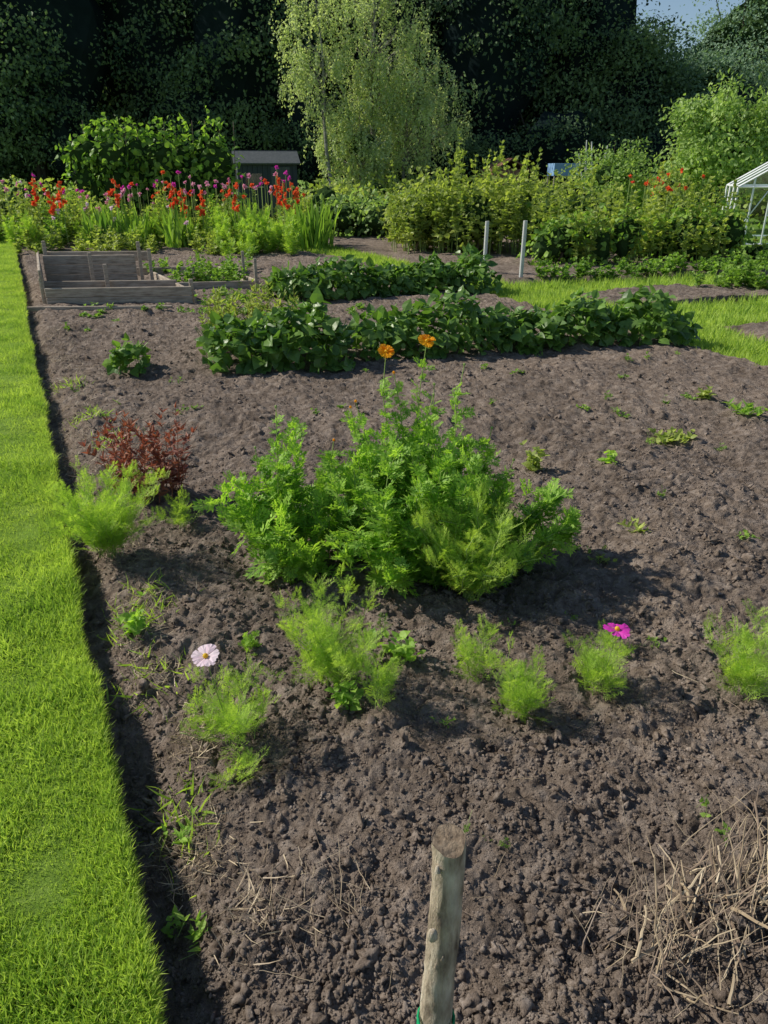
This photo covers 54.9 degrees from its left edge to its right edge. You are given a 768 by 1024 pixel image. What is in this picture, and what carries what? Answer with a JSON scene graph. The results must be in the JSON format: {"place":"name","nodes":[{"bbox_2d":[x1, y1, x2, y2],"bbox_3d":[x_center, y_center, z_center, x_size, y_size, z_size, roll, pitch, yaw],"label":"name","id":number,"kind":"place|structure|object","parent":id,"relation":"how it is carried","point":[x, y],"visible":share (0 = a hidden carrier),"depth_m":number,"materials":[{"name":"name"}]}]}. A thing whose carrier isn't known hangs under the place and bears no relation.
{"place":"outdoors","nodes":[
{"label":"outdoors","id":0,"kind":"place"},
{"bbox_2d":[0,239,169,1023],"bbox_3d":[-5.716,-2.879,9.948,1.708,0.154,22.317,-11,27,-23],"label":"lawn grass","id":1,"kind":"structure","parent":0,"point":[117,983],"depth_m":2.05,"materials":[{"name":"green plant"}]},
{"bbox_2d":[17,238,278,255],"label":"border soil","id":2,"kind":"structure","parent":0,"point":[163,249],"depth_m":17.22,"materials":[{"name":"brown soil"}]},
{"bbox_2d":[9,217,274,255],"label":"border low plants","id":3,"kind":"object","parent":2,"relation":"on","point":[114,243],"visible":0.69,"depth_m":16.52,"materials":[{"name":"green plant"}]},
{"bbox_2d":[1,202,301,256],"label":"border cosmos","id":4,"kind":"object","parent":2,"relation":"on","point":[282,237],"visible":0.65,"depth_m":16.46,"materials":[{"name":"green plant"}]},
{"bbox_2d":[53,105,251,221],"bbox_3d":[-6.574,-9.630,21.145,5.610,3.533,1.553,0,25,0],"label":"runner bean frame","id":5,"kind":"object","parent":2,"relation":"on","point":[98,166],"visible":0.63,"depth_m":20.75,"materials":[{"name":"green plant"}]},
{"bbox_2d":[0,193,304,245],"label":"border perennials","id":6,"kind":"object","parent":2,"relation":"on","point":[49,222],"visible":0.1,"depth_m":18.18,"materials":[{"name":"green plant"}]},
{"bbox_2d":[0,166,305,248],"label":"border flowers","id":7,"kind":"object","parent":2,"relation":"on","point":[295,193],"visible":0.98,"depth_m":17.96,"materials":[{"name":"red plant"}]},
{"bbox_2d":[0,181,311,244],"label":"border perennials","id":8,"kind":"object","parent":2,"relation":"on","point":[79,215],"visible":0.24,"depth_m":18.92,"materials":[{"name":"green plant"}]},
{"bbox_2d":[80,197,341,249],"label":"gladiolus leaves","id":9,"kind":"object","parent":2,"relation":"on","point":[315,226],"visible":0.63,"depth_m":17.40,"materials":[{"name":"green plant"}]},
{"bbox_2d":[0,177,767,259],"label":"ground","id":10,"kind":"structure","parent":0,"point":[757,229],"depth_m":27.79,"materials":[{"name":"green plant"}]},
{"bbox_2d":[36,241,196,304],"bbox_3d":[-4.078,-3.559,10.993,1.937,0.720,3.266,-10,26,-21],"label":"raised bed","id":11,"kind":"object","parent":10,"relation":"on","point":[113,278],"visible":0.94,"depth_m":10.82,"materials":[{"name":"grey wood"}]},
{"bbox_2d":[232,150,300,215],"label":"garden shed","id":12,"kind":"structure","parent":10,"relation":"on","point":[256,164],"depth_m":31.48,"materials":[{"name":"wood"}]},
{"bbox_2d":[271,167,291,212],"bbox_3d":[-4.397,-13.813,31.732,0.800,1.800,0.030,-5,25,-11],"label":"door","id":13,"kind":"structure","parent":12,"relation":"in","point":[281,170],"depth_m":31.56,"materials":[{"name":"wood"}]},
{"bbox_2d":[268,0,359,188],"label":"birch tree","id":14,"kind":"object","parent":10,"relation":"on","point":[301,83],"visible":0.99,"depth_m":33.44,"materials":[{"name":"green plant"}]},
{"bbox_2d":[311,83,410,191],"bbox_3d":[-1.186,-17.495,35.912,4.540,5.542,4.428,10,27,21],"label":"birch tree","id":15,"kind":"object","parent":10,"relation":"on","point":[359,151],"visible":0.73,"depth_m":35.16,"materials":[{"name":"green plant"}]},
{"bbox_2d":[316,0,441,169],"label":"birch tree","id":16,"kind":"object","parent":10,"relation":"on","point":[373,98],"visible":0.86,"depth_m":33.99,"materials":[{"name":"green plant"}]},
{"bbox_2d":[0,0,767,198],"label":"woodland","id":17,"kind":"object","parent":10,"relation":"on","point":[554,80],"visible":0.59,"depth_m":43.04,"materials":[{"name":"green plant"}]},
{"bbox_2d":[0,165,767,227],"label":"allotment vegetation","id":18,"kind":"object","parent":10,"relation":"on","point":[317,190],"visible":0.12,"depth_m":28.49,"materials":[{"name":"green plant"}]},
{"bbox_2d":[358,10,477,183],"bbox_3d":[1.508,-19.041,35.679,5.875,8.543,4.236,0,25,0],"label":"birch tree","id":19,"kind":"object","parent":10,"relation":"on","point":[412,125],"visible":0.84,"depth_m":35.23,"materials":[{"name":"green plant"}]},
{"bbox_2d":[480,158,530,185],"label":"brick outbuilding","id":20,"kind":"structure","parent":10,"relation":"on","point":[518,166],"depth_m":39.17,"materials":[{"name":"brown brick"}]},
{"bbox_2d":[547,163,578,186],"bbox_3d":[7.900,-14.418,32.993,1.100,2.050,1.000,-2,25,-5],"label":"blue shelter","id":21,"kind":"object","parent":10,"relation":"on","point":[552,167],"visible":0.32,"depth_m":32.24,"materials":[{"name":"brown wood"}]},
{"bbox_2d":[578,140,607,187],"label":"bean poles","id":22,"kind":"object","parent":10,"relation":"on","point":[587,157],"visible":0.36,"depth_m":30.62,"materials":[{"name":"grey wood"}]},
{"bbox_2d":[546,134,663,213],"bbox_3d":[8.367,-12.271,27.437,3.675,3.084,4.146,-21,32,-37],"label":"apple tree","id":23,"kind":"object","parent":10,"relation":"on","point":[612,169],"visible":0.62,"depth_m":26.87,"materials":[{"name":"green plant"}]},
{"bbox_2d":[624,68,767,207],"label":"apple tree","id":24,"kind":"object","parent":10,"relation":"on","point":[721,140],"visible":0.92,"depth_m":23.50,"materials":[{"name":"green plant"}]},
{"bbox_2d":[636,0,767,184],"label":"distant trees","id":25,"kind":"object","parent":10,"relation":"on","point":[743,28],"visible":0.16,"depth_m":55.32,"materials":[{"name":"green plant"}]},
{"bbox_2d":[722,162,767,244],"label":"greenhouse","id":26,"kind":"object","parent":10,"relation":"on","point":[754,185],"visible":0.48,"depth_m":18.63,"materials":[{"name":"metal"}]},
{"bbox_2d":[729,238,767,259],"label":"currant bushes","id":27,"kind":"object","parent":10,"relation":"on","point":[751,252],"visible":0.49,"depth_m":15.15,"materials":[{"name":"green plant"}]},
{"bbox_2d":[735,99,767,198],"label":"apple tree","id":28,"kind":"object","parent":10,"relation":"on","point":[760,191],"visible":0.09,"depth_m":25.26,"materials":[{"name":"green plant"}]},
{"bbox_2d":[17,250,767,1023],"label":"garden soil","id":29,"kind":"structure","parent":0,"point":[173,330],"depth_m":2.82,"materials":[{"name":"brown soil"}]},
{"bbox_2d":[23,456,174,558],"bbox_3d":[-1.251,-0.025,3.308,0.596,0.470,0.554,0,25,0],"label":"cosmos plant","id":30,"kind":"object","parent":29,"relation":"on","point":[103,532],"visible":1,"depth_m":3.26,"materials":[{"name":"green plant"}]},
{"bbox_2d":[26,305,172,311],"bbox_3d":[-3.750,-2.634,9.572,2.002,0.060,0.035,-1,25,-3],"label":"board","id":31,"kind":"object","parent":29,"relation":"on","point":[38,308],"visible":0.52,"depth_m":9.55,"materials":[{"name":"grey wood"}]},
{"bbox_2d":[102,332,150,377],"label":"bean plant","id":32,"kind":"object","parent":29,"relation":"on","point":[120,359],"visible":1,"depth_m":6.41,"materials":[{"name":"green plant"}]},
{"bbox_2d":[112,591,150,635],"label":"weed","id":33,"kind":"object","parent":29,"relation":"on","point":[136,624],"visible":0.99,"depth_m":2.75,"materials":[{"name":"green plant"}]},
{"bbox_2d":[77,402,197,506],"bbox_3d":[-1.295,-0.304,3.867,0.569,0.540,0.615,0,25,0],"label":"amaranth plant","id":34,"kind":"object","parent":29,"relation":"on","point":[160,462],"visible":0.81,"depth_m":3.88,"materials":[{"name":"red plant"}]},
{"bbox_2d":[46,375,252,899],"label":"edge weeds","id":35,"kind":"object","parent":29,"relation":"on","point":[141,706],"visible":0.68,"depth_m":2.57,"materials":[{"name":"green plant"}]},
{"bbox_2d":[161,905,185,937],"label":"weed","id":36,"kind":"object","parent":29,"relation":"on","point":[167,930],"visible":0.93,"depth_m":1.78,"materials":[{"name":"green plant"}]},
{"bbox_2d":[30,320,321,966],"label":"dry grass","id":37,"kind":"structure","parent":29,"relation":"on","point":[249,890],"depth_m":2.27,"materials":[{"name":"beige plant"}]},
{"bbox_2d":[161,806,197,844],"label":"weed","id":38,"kind":"object","parent":29,"relation":"on","point":[182,837],"visible":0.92,"depth_m":1.98,"materials":[{"name":"green plant"}]},
{"bbox_2d":[162,484,203,529],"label":"cosmos plant","id":39,"kind":"object","parent":29,"relation":"on","point":[178,513],"visible":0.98,"depth_m":3.68,"materials":[{"name":"green plant"}]},
{"bbox_2d":[174,909,211,960],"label":"weed","id":40,"kind":"object","parent":29,"relation":"on","point":[195,935],"visible":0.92,"depth_m":1.75,"materials":[{"name":"green plant"}]},
{"bbox_2d":[136,251,258,289],"bbox_3d":[-3.050,-3.954,11.975,1.574,0.540,2.638,-11,27,-22],"label":"timber bed edging","id":41,"kind":"object","parent":29,"relation":"on","point":[248,282],"visible":0.45,"depth_m":11.21,"materials":[{"name":"grey wood"}]},
{"bbox_2d":[142,246,269,306],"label":"bed vegetables","id":42,"kind":"object","parent":29,"relation":"on","point":[229,266],"visible":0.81,"depth_m":11.43,"materials":[{"name":"green plant"}]},
{"bbox_2d":[179,644,285,761],"bbox_3d":[-0.466,0.551,2.237,0.312,0.359,0.391,0,25,0],"label":"cosmos plant","id":43,"kind":"object","parent":29,"relation":"on","point":[236,722],"visible":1,"depth_m":2.24,"materials":[{"name":"green plant"}]},
{"bbox_2d":[208,745,269,789],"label":"cosmos plant","id":44,"kind":"object","parent":29,"relation":"on","point":[245,764],"visible":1,"depth_m":2.11,"materials":[{"name":"green plant"}]},
{"bbox_2d":[198,278,299,345],"bbox_3d":[-1.333,-1.988,7.453,1.036,0.683,1.130,0,25,0],"label":"weedy bush","id":45,"kind":"object","parent":29,"relation":"on","point":[217,303],"visible":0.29,"depth_m":7.38,"materials":[{"name":"green plant"}]},
{"bbox_2d":[238,630,261,655],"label":"weed","id":46,"kind":"object","parent":29,"relation":"on","point":[246,643],"visible":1,"depth_m":2.74,"materials":[{"name":"green plant"}]},
{"bbox_2d":[194,286,356,374],"bbox_3d":[-0.965,-1.651,6.722,1.500,0.778,0.977,-7,26,-15],"label":"bean row","id":47,"kind":"object","parent":29,"relation":"on","point":[279,341],"visible":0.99,"depth_m":6.54,"materials":[{"name":"green plant"}]},
{"bbox_2d":[273,562,389,686],"bbox_3d":[-0.168,0.387,2.453,0.401,0.476,0.447,0,25,0],"label":"cosmos plant","id":48,"kind":"object","parent":29,"relation":"on","point":[326,660],"visible":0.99,"depth_m":2.46,"materials":[{"name":"green plant"}]},
{"bbox_2d":[325,679,364,710],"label":"weed","id":49,"kind":"object","parent":29,"relation":"on","point":[345,697],"visible":1,"depth_m":2.42,"materials":[{"name":"green plant"}]},
{"bbox_2d":[356,648,405,710],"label":"cosmos plant","id":50,"kind":"object","parent":29,"relation":"on","point":[383,688],"visible":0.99,"depth_m":2.36,"materials":[{"name":"green plant"}]},
{"bbox_2d":[260,242,502,302],"bbox_3d":[0.011,-3.431,10.701,3.486,0.778,1.287,-10,27,-21],"label":"bean row","id":51,"kind":"object","parent":29,"relation":"on","point":[430,273],"visible":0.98,"depth_m":10.52,"materials":[{"name":"green plant"}]},
{"bbox_2d":[192,334,584,601],"bbox_3d":[0.025,-0.173,3.106,1.697,1.087,1.025,0,25,0],"label":"orange cosmos bush","id":52,"kind":"object","parent":29,"relation":"on","point":[439,519],"visible":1,"depth_m":3.11,"materials":[{"name":"green plant"}]},
{"bbox_2d":[368,627,425,663],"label":"weed","id":53,"kind":"object","parent":29,"relation":"on","point":[405,651],"visible":0.91,"depth_m":2.65,"materials":[{"name":"green plant"}]},
{"bbox_2d":[64,301,759,847],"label":"seedling weeds","id":54,"kind":"object","parent":29,"relation":"on","point":[350,311],"visible":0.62,"depth_m":5.45,"materials":[{"name":"green plant"}]},
{"bbox_2d":[416,823,465,1023],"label":"wooden stake","id":55,"kind":"object","parent":29,"relation":"on","point":[448,842],"visible":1,"depth_m":1.08,"materials":[{"name":"brown wood"}]},
{"bbox_2d":[132,479,764,987],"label":"dry twigs","id":56,"kind":"object","parent":29,"relation":"on","point":[358,867],"visible":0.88,"depth_m":1.77,"materials":[{"name":"brown plant"}]},
{"bbox_2d":[448,613,502,684],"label":"cosmos plant","id":57,"kind":"object","parent":29,"relation":"on","point":[470,647],"visible":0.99,"depth_m":2.56,"materials":[{"name":"green plant"}]},
{"bbox_2d":[491,632,556,721],"bbox_3d":[0.452,0.557,2.386,0.223,0.259,0.248,8,26,17],"label":"cosmos plant","id":58,"kind":"object","parent":29,"relation":"on","point":[523,693],"visible":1,"depth_m":2.37,"materials":[{"name":"green plant"}]},
{"bbox_2d":[346,283,702,361],"bbox_3d":[1.459,-1.929,7.430,3.760,0.701,1.091,-7,26,-15],"label":"bean row","id":59,"kind":"object","parent":29,"relation":"on","point":[395,329],"visible":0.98,"depth_m":7.29,"materials":[{"name":"green plant"}]},
{"bbox_2d":[519,439,549,471],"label":"weed","id":60,"kind":"object","parent":29,"relation":"on","point":[534,459],"visible":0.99,"depth_m":4.35,"materials":[{"name":"green plant"}]},
{"bbox_2d":[562,619,638,700],"bbox_3d":[0.738,0.502,2.495,0.211,0.275,0.248,-9,26,-18],"label":"cosmos plant","id":61,"kind":"object","parent":29,"relation":"on","point":[590,659],"visible":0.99,"depth_m":2.49,"materials":[{"name":"green plant"}]},
{"bbox_2d":[587,545,617,563],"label":"weed","id":62,"kind":"object","parent":29,"relation":"on","point":[605,559],"visible":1,"depth_m":3.34,"materials":[{"name":"green plant"}]},
{"bbox_2d":[596,449,616,464],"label":"weed","id":63,"kind":"object","parent":29,"relation":"on","point":[611,455],"visible":0.89,"depth_m":4.41,"materials":[{"name":"green plant"}]},
{"bbox_2d":[618,515,650,533],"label":"weed","id":64,"kind":"object","parent":29,"relation":"on","point":[638,527],"visible":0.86,"depth_m":3.63,"materials":[{"name":"green plant"}]},
{"bbox_2d":[647,426,679,444],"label":"weed","id":65,"kind":"object","parent":29,"relation":"on","point":[664,437],"visible":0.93,"depth_m":4.87,"materials":[{"name":"green plant"}]},
{"bbox_2d":[569,777,767,1023],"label":"dry stalk pile","id":66,"kind":"object","parent":29,"relation":"on","point":[670,901],"visible":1,"depth_m":1.70,"materials":[{"name":"beige plant"}]},
{"bbox_2d":[667,429,697,443],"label":"weed","id":67,"kind":"object","parent":29,"relation":"on","point":[684,438],"visible":0.77,"depth_m":4.91,"materials":[{"name":"green plant"}]},
{"bbox_2d":[696,385,715,398],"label":"weed","id":68,"kind":"object","parent":29,"relation":"on","point":[706,394],"visible":1,"depth_m":5.73,"materials":[{"name":"green plant"}]},
{"bbox_2d":[703,599,767,699],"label":"cosmos plant","id":69,"kind":"object","parent":29,"relation":"on","point":[742,665],"visible":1,"depth_m":2.48,"materials":[{"name":"green plant"}]},
{"bbox_2d":[724,397,767,415],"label":"weed","id":70,"kind":"object","parent":29,"relation":"on","point":[748,408],"visible":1,"depth_m":5.38,"materials":[{"name":"green plant"}]},
{"bbox_2d":[299,243,767,365],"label":"path grass","id":71,"kind":"structure","parent":0,"point":[713,319],"depth_m":10.29,"materials":[{"name":"green plant"}]},
{"bbox_2d":[328,235,767,285],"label":"neighbour soil","id":72,"kind":"structure","parent":0,"point":[507,261],"depth_m":15.50,"materials":[{"name":"brown soil"}]},
{"bbox_2d":[300,183,464,238],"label":"allotment vegetation","id":73,"kind":"object","parent":72,"relation":"on","point":[357,217],"visible":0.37,"depth_m":20.54,"materials":[{"name":"green plant"}]},
{"bbox_2d":[382,165,551,253],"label":"raspberry bushes","id":74,"kind":"object","parent":72,"relation":"on","point":[479,218],"visible":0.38,"depth_m":16.44,"materials":[{"name":"green plant"}]},
{"bbox_2d":[483,221,488,259],"bbox_3d":[1.805,-4.645,13.161,0.075,0.991,0.068,0,25,0],"label":"garden post","id":75,"kind":"object","parent":72,"relation":"on","point":[486,237],"visible":0.63,"depth_m":13.05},
{"bbox_2d":[519,220,527,276],"bbox_3d":[2.305,-4.277,12.284,0.075,1.051,0.068,0,25,0],"label":"garden post","id":76,"kind":"object","parent":72,"relation":"on","point":[523,244],"visible":0.88,"depth_m":12.22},
{"bbox_2d":[376,127,767,264],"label":"raspberry canes","id":77,"kind":"object","parent":72,"relation":"on","point":[519,210],"visible":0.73,"depth_m":15.75,"materials":[{"name":"green plant"}]},
{"bbox_2d":[516,194,760,265],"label":"currant bushes","id":78,"kind":"object","parent":72,"relation":"on","point":[552,242],"visible":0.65,"depth_m":14.46,"materials":[{"name":"green plant"}]},
{"bbox_2d":[534,248,767,289],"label":"vegetable row","id":79,"kind":"object","parent":72,"relation":"on","point":[737,272],"visible":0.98,"depth_m":12.55,"materials":[{"name":"green plant"}]},
{"bbox_2d":[625,167,704,214],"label":"red dahlias","id":80,"kind":"object","parent":72,"relation":"on","point":[668,188],"visible":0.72,"depth_m":16.42,"materials":[{"name":"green plant"}]},
{"bbox_2d":[578,282,767,305],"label":"neighbour soil","id":81,"kind":"structure","parent":0,"point":[680,292],"depth_m":11.02,"materials":[{"name":"brown soil"}]},
{"bbox_2d":[636,0,744,59],"label":"sky","id":82,"kind":"structure","parent":0,"point":[675,6],"materials":[{"name":"blue"}]},
{"bbox_2d":[724,321,767,340],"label":"neighbour soil","id":83,"kind":"structure","parent":0,"point":[760,329],"depth_m":8.52,"materials":[{"name":"soil"}]}
]}

